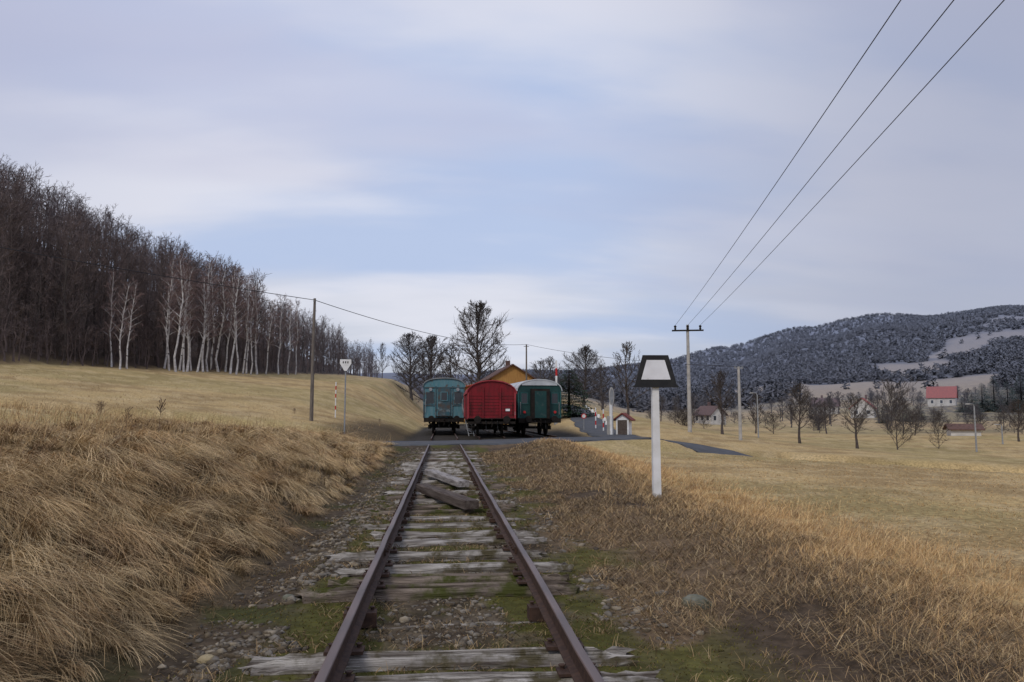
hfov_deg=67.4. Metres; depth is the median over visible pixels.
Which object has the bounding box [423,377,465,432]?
railway carriage
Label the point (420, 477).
sleeper
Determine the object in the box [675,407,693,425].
hedge bush
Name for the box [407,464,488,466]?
sleeper
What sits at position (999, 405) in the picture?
valley tree
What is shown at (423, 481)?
sleeper
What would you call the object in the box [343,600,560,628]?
sleeper
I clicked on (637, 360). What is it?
overhead wire
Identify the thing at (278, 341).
forest tree
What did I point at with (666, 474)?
straw grass
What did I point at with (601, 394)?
valley tree
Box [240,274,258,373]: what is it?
birch tree
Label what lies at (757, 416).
street lamp
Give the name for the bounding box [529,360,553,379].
bare tree
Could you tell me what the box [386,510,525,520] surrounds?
sleeper
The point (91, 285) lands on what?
forest tree
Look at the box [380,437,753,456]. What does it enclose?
road
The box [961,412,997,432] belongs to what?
hedge bush
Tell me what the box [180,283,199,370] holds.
birch tree
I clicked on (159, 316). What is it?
forest tree
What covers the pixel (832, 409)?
valley tree
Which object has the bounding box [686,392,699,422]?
valley tree
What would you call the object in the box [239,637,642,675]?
sleeper
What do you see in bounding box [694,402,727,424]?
house
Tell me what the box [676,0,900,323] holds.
overhead wire
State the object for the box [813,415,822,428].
hedge bush
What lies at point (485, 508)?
sleeper
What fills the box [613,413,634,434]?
roadside hut
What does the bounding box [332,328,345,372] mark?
forest tree
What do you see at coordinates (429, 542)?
sleeper
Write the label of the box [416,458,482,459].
sleeper
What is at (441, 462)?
sleeper
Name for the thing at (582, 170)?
sky
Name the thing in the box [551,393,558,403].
window
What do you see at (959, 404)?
conifer tree
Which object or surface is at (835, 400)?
house
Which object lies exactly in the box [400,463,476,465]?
sleeper
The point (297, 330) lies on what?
birch tree
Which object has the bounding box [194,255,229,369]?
birch tree
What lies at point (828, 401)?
valley tree
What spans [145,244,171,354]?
forest tree
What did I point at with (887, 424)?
hedge bush
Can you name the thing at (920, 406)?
valley tree
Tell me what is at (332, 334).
forest tree
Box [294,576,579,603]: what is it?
sleeper
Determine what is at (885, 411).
valley tree
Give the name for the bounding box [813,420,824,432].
hedge bush
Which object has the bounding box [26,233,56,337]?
forest tree
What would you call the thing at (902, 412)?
valley tree
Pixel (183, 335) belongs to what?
birch tree
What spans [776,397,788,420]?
valley tree
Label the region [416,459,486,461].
sleeper
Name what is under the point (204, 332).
birch tree
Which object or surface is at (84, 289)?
forest tree
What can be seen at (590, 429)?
side road
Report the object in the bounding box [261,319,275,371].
forest tree
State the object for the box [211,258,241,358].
forest tree
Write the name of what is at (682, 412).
hedge bush
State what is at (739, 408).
utility pole
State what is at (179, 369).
birch tree
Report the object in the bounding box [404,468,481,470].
sleeper
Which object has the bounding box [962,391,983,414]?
conifer tree
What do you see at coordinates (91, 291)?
forest tree
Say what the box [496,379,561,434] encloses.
railway carriage
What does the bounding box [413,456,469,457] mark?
sleeper
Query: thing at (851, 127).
overhead wire
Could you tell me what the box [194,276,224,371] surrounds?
birch tree
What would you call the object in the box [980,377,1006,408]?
conifer tree
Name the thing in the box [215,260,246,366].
forest tree
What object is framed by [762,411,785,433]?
hedge bush
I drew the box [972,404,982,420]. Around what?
valley tree
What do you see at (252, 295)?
birch tree
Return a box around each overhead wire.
[0,247,312,299]
[316,300,525,344]
[531,345,738,366]
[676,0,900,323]
[694,0,953,317]
[739,0,1004,285]
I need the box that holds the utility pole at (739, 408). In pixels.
[734,366,742,439]
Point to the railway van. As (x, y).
(489, 404)
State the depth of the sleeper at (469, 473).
21.05 m
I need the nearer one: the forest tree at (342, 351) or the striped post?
the striped post
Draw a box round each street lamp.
[750,392,758,437]
[966,403,977,451]
[994,424,1003,443]
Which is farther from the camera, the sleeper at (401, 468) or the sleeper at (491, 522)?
the sleeper at (401, 468)
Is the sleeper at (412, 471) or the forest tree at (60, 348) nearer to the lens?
the sleeper at (412, 471)
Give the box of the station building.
[464,361,536,421]
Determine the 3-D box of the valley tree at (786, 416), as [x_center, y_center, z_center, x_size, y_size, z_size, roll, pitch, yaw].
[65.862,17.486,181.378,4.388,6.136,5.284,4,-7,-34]
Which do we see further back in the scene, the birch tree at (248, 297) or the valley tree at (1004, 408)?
the valley tree at (1004, 408)
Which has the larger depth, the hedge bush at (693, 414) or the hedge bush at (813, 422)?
the hedge bush at (693, 414)
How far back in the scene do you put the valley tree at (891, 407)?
199.76 m
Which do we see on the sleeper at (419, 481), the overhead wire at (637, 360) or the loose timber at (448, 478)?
the loose timber at (448, 478)
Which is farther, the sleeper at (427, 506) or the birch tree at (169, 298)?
the birch tree at (169, 298)
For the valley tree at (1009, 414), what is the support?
on the ground at (390, 406)
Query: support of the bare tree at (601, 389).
on the ground at (390, 406)
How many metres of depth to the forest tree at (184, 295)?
118.47 m
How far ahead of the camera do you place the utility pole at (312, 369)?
47.09 m
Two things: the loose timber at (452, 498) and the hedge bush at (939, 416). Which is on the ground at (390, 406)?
the hedge bush at (939, 416)
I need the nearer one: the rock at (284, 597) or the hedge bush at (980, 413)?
the rock at (284, 597)
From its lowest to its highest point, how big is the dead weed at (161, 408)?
0.753 m
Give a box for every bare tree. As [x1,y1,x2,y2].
[374,343,388,377]
[383,331,434,400]
[393,334,453,402]
[431,343,475,384]
[441,299,512,384]
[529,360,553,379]
[535,356,564,382]
[558,344,611,405]
[587,364,618,409]
[611,341,650,414]
[703,369,743,433]
[747,393,765,433]
[783,382,816,442]
[816,401,838,433]
[828,392,875,448]
[866,375,919,449]
[927,404,953,448]
[1003,399,1023,441]
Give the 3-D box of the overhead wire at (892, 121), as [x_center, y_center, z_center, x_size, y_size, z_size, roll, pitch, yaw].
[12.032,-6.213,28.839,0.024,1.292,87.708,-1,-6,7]
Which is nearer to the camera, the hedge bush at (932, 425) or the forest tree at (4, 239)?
the forest tree at (4, 239)
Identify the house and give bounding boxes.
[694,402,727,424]
[811,395,840,413]
[849,395,876,417]
[926,384,957,406]
[942,424,984,435]
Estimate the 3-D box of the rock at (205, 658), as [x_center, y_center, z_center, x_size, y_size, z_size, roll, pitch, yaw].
[-2.204,2.303,5.532,0.130,0.090,0.131,-13,-8,9]
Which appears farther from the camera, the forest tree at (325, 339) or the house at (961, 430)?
the forest tree at (325, 339)
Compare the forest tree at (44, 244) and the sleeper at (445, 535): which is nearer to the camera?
the sleeper at (445, 535)
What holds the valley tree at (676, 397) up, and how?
on the ground at (390, 406)
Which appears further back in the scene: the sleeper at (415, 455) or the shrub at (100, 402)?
the sleeper at (415, 455)
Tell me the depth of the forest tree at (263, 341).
140.58 m
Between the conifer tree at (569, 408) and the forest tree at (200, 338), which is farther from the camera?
the forest tree at (200, 338)
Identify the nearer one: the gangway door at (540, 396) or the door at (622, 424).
the gangway door at (540, 396)
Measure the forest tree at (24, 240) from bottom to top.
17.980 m
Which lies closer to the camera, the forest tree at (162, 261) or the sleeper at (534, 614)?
the sleeper at (534, 614)
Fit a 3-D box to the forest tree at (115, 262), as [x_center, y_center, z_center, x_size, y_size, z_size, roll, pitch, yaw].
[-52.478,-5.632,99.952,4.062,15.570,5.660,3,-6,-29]
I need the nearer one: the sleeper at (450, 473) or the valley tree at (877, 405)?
the sleeper at (450, 473)
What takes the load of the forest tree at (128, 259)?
on the ground at (390, 406)
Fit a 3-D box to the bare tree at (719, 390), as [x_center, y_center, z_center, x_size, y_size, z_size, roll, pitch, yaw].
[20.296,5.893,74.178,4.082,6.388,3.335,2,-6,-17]
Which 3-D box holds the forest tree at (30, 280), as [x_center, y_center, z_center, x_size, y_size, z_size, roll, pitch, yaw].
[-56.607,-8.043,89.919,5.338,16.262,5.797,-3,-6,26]
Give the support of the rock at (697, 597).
on the ground at (390, 406)
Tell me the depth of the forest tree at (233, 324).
133.20 m
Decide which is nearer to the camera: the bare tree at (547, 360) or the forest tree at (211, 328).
the forest tree at (211, 328)
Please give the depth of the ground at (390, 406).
15.06 m
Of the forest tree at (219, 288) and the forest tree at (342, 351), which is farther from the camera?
the forest tree at (342, 351)
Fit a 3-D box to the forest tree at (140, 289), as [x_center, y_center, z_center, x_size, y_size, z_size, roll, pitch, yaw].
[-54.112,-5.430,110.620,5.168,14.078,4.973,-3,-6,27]
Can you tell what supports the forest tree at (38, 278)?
on the ground at (390, 406)
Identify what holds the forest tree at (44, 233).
on the ground at (390, 406)
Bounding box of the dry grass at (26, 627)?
[0,417,398,681]
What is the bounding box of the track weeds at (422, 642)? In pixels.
[180,456,816,681]
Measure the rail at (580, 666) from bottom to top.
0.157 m
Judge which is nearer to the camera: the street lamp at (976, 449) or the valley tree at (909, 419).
the street lamp at (976, 449)
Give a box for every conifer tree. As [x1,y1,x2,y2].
[558,365,600,416]
[953,398,966,411]
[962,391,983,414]
[969,383,996,410]
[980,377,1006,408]
[991,380,1022,411]
[1008,381,1023,408]
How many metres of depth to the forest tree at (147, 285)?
114.39 m
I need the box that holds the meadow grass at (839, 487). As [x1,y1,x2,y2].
[612,452,1023,613]
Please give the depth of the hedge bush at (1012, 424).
140.31 m
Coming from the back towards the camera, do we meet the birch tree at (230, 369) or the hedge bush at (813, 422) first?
the hedge bush at (813, 422)
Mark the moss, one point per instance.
(574, 571)
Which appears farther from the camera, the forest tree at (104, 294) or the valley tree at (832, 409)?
the valley tree at (832, 409)
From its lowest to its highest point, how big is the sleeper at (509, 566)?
0.212 m
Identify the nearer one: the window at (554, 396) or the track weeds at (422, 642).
the track weeds at (422, 642)
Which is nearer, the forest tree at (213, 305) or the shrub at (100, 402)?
the shrub at (100, 402)
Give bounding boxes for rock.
[196,654,213,663]
[282,594,291,599]
[681,594,711,610]
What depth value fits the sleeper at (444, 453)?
33.01 m
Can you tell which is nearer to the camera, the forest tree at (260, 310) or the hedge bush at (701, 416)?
the forest tree at (260, 310)
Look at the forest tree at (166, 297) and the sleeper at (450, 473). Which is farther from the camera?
the forest tree at (166, 297)
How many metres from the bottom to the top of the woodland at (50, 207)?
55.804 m
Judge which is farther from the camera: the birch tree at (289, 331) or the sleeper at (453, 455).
the birch tree at (289, 331)
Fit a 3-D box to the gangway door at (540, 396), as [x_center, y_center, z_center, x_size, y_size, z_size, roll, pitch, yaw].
[1.881,4.160,50.369,0.780,1.750,0.030,1,-6,-11]
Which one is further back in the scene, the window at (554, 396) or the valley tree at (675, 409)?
the valley tree at (675, 409)
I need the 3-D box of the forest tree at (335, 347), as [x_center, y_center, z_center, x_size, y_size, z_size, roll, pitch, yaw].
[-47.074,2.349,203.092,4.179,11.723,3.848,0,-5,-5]
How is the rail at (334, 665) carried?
on the ground at (390, 406)
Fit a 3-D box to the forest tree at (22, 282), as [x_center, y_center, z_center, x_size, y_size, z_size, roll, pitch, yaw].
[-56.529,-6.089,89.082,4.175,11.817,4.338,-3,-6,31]
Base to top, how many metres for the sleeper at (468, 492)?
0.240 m
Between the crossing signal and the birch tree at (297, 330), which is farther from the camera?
the birch tree at (297, 330)
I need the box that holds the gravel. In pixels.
[128,447,703,681]
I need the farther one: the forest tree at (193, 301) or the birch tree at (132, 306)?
the forest tree at (193, 301)
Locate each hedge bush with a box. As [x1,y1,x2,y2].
[666,406,696,425]
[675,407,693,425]
[686,408,697,421]
[693,413,714,427]
[720,411,728,426]
[759,410,774,424]
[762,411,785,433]
[806,414,820,429]
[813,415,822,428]
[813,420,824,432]
[877,412,899,429]
[879,419,893,433]
[898,406,928,434]
[924,408,941,420]
[928,419,937,432]
[931,410,947,425]
[959,403,980,417]
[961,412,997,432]
[971,409,989,426]
[991,408,1012,433]
[1007,418,1017,432]
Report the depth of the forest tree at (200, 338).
119.86 m
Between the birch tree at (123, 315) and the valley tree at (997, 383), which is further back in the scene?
the valley tree at (997, 383)
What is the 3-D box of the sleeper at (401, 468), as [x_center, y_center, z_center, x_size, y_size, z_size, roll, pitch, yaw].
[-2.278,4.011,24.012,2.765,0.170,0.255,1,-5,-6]
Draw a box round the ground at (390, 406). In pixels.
[0,236,1023,681]
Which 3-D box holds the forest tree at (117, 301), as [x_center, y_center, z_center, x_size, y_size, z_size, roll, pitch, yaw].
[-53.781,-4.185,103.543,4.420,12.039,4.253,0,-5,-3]
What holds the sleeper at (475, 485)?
on the ground at (390, 406)
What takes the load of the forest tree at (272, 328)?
on the ground at (390, 406)
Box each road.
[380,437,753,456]
[563,404,650,437]
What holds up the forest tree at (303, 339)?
on the ground at (390, 406)
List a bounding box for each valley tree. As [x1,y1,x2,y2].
[597,393,607,408]
[659,394,668,420]
[670,404,678,423]
[672,394,681,408]
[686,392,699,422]
[694,395,706,407]
[727,396,735,414]
[767,400,776,411]
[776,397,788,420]
[783,402,798,427]
[802,397,830,428]
[819,397,838,422]
[823,400,837,425]
[833,391,847,412]
[867,395,889,422]
[878,404,894,419]
[883,400,897,423]
[893,396,912,428]
[904,411,917,431]
[907,388,917,403]
[915,396,926,411]
[960,399,969,417]
[962,389,978,402]
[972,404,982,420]
[988,379,1004,389]
[993,395,1008,410]
[998,405,1008,428]
[1005,405,1017,426]
[1013,389,1023,404]
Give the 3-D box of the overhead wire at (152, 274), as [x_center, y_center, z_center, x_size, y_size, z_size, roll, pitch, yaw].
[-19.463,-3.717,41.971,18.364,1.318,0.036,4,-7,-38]
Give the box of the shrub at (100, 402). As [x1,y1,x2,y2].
[96,400,106,414]
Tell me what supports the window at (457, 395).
in the railway carriage at (443, 399)
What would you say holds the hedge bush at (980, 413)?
on the ground at (390, 406)
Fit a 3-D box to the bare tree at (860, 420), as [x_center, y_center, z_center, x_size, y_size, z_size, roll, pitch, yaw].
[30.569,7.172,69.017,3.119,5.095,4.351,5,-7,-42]
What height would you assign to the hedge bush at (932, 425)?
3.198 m
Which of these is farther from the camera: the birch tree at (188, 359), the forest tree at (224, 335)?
the forest tree at (224, 335)
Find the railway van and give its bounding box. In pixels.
[463,380,516,435]
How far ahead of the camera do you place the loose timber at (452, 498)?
13.98 m
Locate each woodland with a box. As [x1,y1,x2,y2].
[0,154,381,377]
[475,304,1023,411]
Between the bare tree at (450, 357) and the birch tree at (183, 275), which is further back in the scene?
the bare tree at (450, 357)
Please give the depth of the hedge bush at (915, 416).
117.29 m
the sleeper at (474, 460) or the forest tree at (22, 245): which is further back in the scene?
the forest tree at (22, 245)
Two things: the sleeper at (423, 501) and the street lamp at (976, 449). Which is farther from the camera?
the street lamp at (976, 449)
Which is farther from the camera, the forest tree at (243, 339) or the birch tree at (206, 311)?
the forest tree at (243, 339)
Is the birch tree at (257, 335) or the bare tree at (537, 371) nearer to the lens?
the birch tree at (257, 335)
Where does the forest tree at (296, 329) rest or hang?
on the ground at (390, 406)
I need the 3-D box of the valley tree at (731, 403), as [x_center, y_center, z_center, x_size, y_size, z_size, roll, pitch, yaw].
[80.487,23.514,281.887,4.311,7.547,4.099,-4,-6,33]
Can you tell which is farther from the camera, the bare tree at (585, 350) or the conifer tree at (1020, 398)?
the conifer tree at (1020, 398)
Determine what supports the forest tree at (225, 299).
on the ground at (390, 406)
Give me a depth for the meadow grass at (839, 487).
17.04 m
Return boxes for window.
[426,392,433,403]
[454,392,462,403]
[520,392,527,403]
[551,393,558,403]
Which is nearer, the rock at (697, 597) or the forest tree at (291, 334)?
the rock at (697, 597)
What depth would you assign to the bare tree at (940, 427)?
79.62 m
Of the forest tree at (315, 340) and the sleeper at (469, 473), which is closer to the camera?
the sleeper at (469, 473)
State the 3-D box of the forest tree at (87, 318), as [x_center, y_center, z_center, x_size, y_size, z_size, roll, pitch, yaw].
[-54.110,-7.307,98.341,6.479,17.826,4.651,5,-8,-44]
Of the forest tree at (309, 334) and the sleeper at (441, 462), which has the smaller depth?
the sleeper at (441, 462)
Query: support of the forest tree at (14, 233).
on the ground at (390, 406)
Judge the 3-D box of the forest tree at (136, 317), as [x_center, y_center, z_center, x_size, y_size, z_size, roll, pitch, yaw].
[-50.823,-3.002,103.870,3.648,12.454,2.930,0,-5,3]
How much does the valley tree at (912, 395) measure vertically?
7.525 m
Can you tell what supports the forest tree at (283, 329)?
on the ground at (390, 406)
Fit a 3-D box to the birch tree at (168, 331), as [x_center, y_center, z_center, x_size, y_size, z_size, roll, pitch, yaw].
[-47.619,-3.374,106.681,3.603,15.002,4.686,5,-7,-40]
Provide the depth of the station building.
102.51 m
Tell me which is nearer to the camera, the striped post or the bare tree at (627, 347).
the striped post
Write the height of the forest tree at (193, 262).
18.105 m
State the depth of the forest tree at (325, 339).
191.39 m
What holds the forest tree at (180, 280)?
on the ground at (390, 406)
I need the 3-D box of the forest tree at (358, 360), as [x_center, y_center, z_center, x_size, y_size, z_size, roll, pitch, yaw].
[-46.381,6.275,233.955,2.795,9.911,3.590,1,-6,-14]
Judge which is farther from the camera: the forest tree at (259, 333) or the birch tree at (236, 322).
the forest tree at (259, 333)
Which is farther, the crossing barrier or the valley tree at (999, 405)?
the valley tree at (999, 405)
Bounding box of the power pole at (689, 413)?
[672,325,703,431]
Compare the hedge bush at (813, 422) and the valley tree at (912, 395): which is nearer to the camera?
the hedge bush at (813, 422)
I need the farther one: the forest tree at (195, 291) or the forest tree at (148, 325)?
the forest tree at (195, 291)
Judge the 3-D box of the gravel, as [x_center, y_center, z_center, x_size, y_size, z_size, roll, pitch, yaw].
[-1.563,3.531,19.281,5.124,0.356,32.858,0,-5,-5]
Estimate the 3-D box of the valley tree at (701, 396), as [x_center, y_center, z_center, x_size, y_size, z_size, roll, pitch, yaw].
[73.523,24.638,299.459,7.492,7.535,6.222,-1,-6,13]
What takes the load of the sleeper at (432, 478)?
on the ground at (390, 406)
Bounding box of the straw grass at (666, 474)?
[516,437,1023,681]
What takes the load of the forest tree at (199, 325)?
on the ground at (390, 406)
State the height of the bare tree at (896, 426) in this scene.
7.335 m
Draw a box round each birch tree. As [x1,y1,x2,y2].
[98,269,124,366]
[107,279,142,368]
[118,279,146,368]
[155,255,181,370]
[157,252,195,371]
[157,265,183,368]
[169,259,204,371]
[172,265,201,370]
[174,263,204,371]
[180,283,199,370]
[189,277,216,371]
[191,259,224,371]
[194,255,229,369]
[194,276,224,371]
[206,263,236,371]
[219,270,241,371]
[219,274,249,373]
[226,263,254,373]
[238,274,260,373]
[238,276,271,374]
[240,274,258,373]
[243,284,263,374]
[259,298,279,373]
[267,293,290,373]
[282,298,299,374]
[289,298,306,374]
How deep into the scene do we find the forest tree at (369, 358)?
251.20 m
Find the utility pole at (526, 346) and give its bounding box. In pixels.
[524,344,528,380]
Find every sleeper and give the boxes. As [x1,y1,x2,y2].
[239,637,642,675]
[251,662,664,681]
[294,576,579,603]
[324,545,547,562]
[328,567,569,587]
[334,556,575,576]
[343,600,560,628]
[359,503,518,514]
[359,516,515,529]
[363,531,547,547]
[369,525,539,538]
[371,491,500,499]
[378,499,517,509]
[382,487,504,494]
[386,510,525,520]
[390,478,474,484]
[394,482,511,489]
[394,494,512,503]
[395,466,482,469]
[398,474,491,480]
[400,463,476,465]
[401,470,486,472]
[403,462,478,463]
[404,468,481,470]
[404,471,484,474]
[406,476,496,481]
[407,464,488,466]
[409,480,483,485]
[411,454,476,456]
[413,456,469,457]
[414,471,490,476]
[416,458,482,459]
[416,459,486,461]
[418,461,481,462]
[420,454,478,456]
[421,451,477,452]
[421,452,466,453]
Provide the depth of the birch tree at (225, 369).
120.82 m
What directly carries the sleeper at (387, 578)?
on the ground at (390, 406)
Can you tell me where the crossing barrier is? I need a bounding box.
[554,361,556,424]
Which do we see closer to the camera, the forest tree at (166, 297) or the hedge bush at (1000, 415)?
the forest tree at (166, 297)
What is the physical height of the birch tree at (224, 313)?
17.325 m
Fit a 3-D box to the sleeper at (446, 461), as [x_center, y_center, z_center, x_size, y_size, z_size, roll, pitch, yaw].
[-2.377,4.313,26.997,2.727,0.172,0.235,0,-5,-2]
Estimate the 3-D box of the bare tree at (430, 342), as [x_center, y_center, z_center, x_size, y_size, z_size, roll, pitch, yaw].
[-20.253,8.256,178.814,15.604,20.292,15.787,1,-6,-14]
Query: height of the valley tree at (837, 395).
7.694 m
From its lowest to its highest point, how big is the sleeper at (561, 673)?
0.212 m
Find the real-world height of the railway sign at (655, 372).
3.160 m
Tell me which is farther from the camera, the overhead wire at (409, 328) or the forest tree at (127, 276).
the forest tree at (127, 276)
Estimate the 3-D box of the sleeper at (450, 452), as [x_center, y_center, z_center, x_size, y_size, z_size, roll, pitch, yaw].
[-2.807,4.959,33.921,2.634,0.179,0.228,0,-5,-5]
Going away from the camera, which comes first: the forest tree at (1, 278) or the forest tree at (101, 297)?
the forest tree at (1, 278)
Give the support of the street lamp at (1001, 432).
on the ground at (390, 406)
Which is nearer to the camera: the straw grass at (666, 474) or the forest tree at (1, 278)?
the straw grass at (666, 474)
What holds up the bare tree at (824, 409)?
on the ground at (390, 406)
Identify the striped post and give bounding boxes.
[335,382,336,416]
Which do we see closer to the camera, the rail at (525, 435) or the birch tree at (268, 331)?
the rail at (525, 435)
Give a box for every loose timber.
[416,483,478,509]
[425,469,468,486]
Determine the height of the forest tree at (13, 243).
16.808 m
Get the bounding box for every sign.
[339,359,351,432]
[581,413,585,429]
[633,355,678,497]
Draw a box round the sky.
[0,0,1023,373]
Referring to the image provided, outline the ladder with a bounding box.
[462,404,474,435]
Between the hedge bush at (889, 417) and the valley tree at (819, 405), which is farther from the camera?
the hedge bush at (889, 417)
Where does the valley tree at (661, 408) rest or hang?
on the ground at (390, 406)
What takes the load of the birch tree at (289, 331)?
on the ground at (390, 406)
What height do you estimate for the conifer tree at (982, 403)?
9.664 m
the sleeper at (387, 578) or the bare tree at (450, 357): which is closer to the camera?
the sleeper at (387, 578)
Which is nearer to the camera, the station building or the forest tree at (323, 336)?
the station building
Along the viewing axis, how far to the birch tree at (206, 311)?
110.22 m
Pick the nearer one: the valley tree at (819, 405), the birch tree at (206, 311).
the birch tree at (206, 311)
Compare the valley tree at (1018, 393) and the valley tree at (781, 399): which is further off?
the valley tree at (1018, 393)
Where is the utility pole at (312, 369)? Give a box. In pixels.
[309,298,315,420]
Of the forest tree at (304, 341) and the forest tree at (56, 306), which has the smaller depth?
the forest tree at (56, 306)
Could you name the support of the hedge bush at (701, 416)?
on the ground at (390, 406)
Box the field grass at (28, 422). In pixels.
[0,367,385,457]
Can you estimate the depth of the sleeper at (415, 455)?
31.30 m
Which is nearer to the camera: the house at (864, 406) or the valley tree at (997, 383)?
the house at (864, 406)
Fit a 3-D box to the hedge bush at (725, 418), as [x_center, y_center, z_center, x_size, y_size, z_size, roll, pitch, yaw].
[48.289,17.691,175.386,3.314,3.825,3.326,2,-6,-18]
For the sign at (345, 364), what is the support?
on the ground at (390, 406)
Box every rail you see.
[314,444,428,681]
[460,444,604,681]
[503,430,532,437]
[526,430,556,436]
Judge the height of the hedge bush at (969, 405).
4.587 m
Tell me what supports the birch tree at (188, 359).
on the ground at (390, 406)
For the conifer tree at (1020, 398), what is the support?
on the ground at (390, 406)
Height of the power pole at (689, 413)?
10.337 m
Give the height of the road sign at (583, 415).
1.419 m
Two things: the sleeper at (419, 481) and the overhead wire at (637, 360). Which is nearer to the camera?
the sleeper at (419, 481)
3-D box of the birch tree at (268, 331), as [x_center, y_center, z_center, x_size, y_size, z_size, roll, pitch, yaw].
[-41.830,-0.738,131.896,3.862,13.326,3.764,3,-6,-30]
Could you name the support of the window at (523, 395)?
in the railway carriage at (538, 402)
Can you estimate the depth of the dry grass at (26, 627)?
7.75 m
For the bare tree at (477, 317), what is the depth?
149.64 m
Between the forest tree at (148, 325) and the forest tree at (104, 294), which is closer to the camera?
the forest tree at (104, 294)
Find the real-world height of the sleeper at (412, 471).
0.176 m
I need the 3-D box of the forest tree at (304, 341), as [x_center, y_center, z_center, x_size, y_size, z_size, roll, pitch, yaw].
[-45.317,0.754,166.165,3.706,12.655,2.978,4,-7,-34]
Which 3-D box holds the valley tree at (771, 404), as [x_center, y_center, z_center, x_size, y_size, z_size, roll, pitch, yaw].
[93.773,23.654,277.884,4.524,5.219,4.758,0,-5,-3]
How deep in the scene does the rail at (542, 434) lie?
55.15 m
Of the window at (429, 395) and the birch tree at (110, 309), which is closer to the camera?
the window at (429, 395)
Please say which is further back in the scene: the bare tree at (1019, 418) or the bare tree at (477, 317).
the bare tree at (477, 317)
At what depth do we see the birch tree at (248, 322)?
122.68 m
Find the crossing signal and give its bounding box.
[607,387,613,434]
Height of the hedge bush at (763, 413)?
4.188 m
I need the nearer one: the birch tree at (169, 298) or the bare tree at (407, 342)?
the birch tree at (169, 298)
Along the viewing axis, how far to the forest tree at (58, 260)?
92.39 m
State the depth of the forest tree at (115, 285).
102.91 m
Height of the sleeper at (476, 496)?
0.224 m
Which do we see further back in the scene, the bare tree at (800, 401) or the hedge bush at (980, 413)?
the hedge bush at (980, 413)
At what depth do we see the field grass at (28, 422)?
17.49 m
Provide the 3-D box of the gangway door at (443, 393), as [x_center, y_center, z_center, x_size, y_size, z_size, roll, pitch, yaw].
[-4.731,4.263,53.544,0.860,1.950,0.150,0,-5,-5]
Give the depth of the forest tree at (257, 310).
133.60 m
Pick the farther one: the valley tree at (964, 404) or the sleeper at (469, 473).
the valley tree at (964, 404)
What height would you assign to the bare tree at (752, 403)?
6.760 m
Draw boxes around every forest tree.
[0,179,36,325]
[0,193,33,329]
[0,196,29,285]
[0,200,34,336]
[0,232,25,310]
[2,200,33,326]
[3,209,51,339]
[7,238,43,336]
[24,239,52,320]
[26,221,78,344]
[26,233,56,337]
[33,217,65,332]
[40,213,101,359]
[41,244,89,356]
[42,227,79,337]
[47,232,99,354]
[66,232,101,358]
[67,219,117,350]
[68,252,103,326]
[79,224,111,352]
[83,258,127,358]
[85,220,131,350]
[95,241,125,355]
[98,268,131,349]
[99,235,130,356]
[109,235,150,349]
[110,230,146,353]
[119,257,151,347]
[120,243,151,349]
[125,273,148,362]
[135,250,171,362]
[138,257,167,334]
[140,275,159,354]
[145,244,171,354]
[146,284,171,365]
[149,260,188,355]
[161,243,199,356]
[164,248,202,362]
[166,255,195,357]
[174,261,210,363]
[181,257,201,327]
[190,278,215,362]
[193,294,212,362]
[201,269,220,356]
[206,292,231,368]
[206,293,218,361]
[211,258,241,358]
[214,265,241,357]
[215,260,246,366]
[223,290,241,363]
[232,298,252,365]
[239,270,270,368]
[242,268,272,366]
[253,299,267,367]
[254,315,268,368]
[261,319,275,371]
[263,304,283,354]
[273,315,285,369]
[276,302,290,372]
[278,300,295,367]
[282,309,302,370]
[291,311,303,357]
[295,310,311,371]
[298,319,309,372]
[299,308,322,370]
[308,328,318,356]
[315,316,331,372]
[320,315,332,370]
[328,326,338,371]
[329,333,341,370]
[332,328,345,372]
[339,340,345,371]
[355,346,362,375]
[361,340,372,376]
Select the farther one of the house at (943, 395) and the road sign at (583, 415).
the house at (943, 395)
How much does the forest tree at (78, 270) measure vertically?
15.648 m
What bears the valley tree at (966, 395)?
on the ground at (390, 406)
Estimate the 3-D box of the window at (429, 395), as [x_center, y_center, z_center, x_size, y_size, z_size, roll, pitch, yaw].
[-5.713,3.962,53.550,0.590,0.850,0.050,0,-5,-5]
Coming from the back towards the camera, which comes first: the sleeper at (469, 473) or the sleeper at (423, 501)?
the sleeper at (469, 473)
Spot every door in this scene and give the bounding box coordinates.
[438,388,449,415]
[535,391,546,417]
[618,420,626,434]
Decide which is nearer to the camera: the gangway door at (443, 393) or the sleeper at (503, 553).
the sleeper at (503, 553)
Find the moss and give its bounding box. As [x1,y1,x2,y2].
[145,453,829,681]
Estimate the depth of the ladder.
52.26 m
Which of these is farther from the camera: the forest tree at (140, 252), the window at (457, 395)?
the forest tree at (140, 252)
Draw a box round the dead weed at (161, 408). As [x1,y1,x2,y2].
[157,397,165,435]
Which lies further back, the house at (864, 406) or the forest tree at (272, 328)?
the house at (864, 406)
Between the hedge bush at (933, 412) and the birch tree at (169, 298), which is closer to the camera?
the birch tree at (169, 298)
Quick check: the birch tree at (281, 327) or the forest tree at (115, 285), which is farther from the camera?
the birch tree at (281, 327)
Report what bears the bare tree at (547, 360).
on the ground at (390, 406)
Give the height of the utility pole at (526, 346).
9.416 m

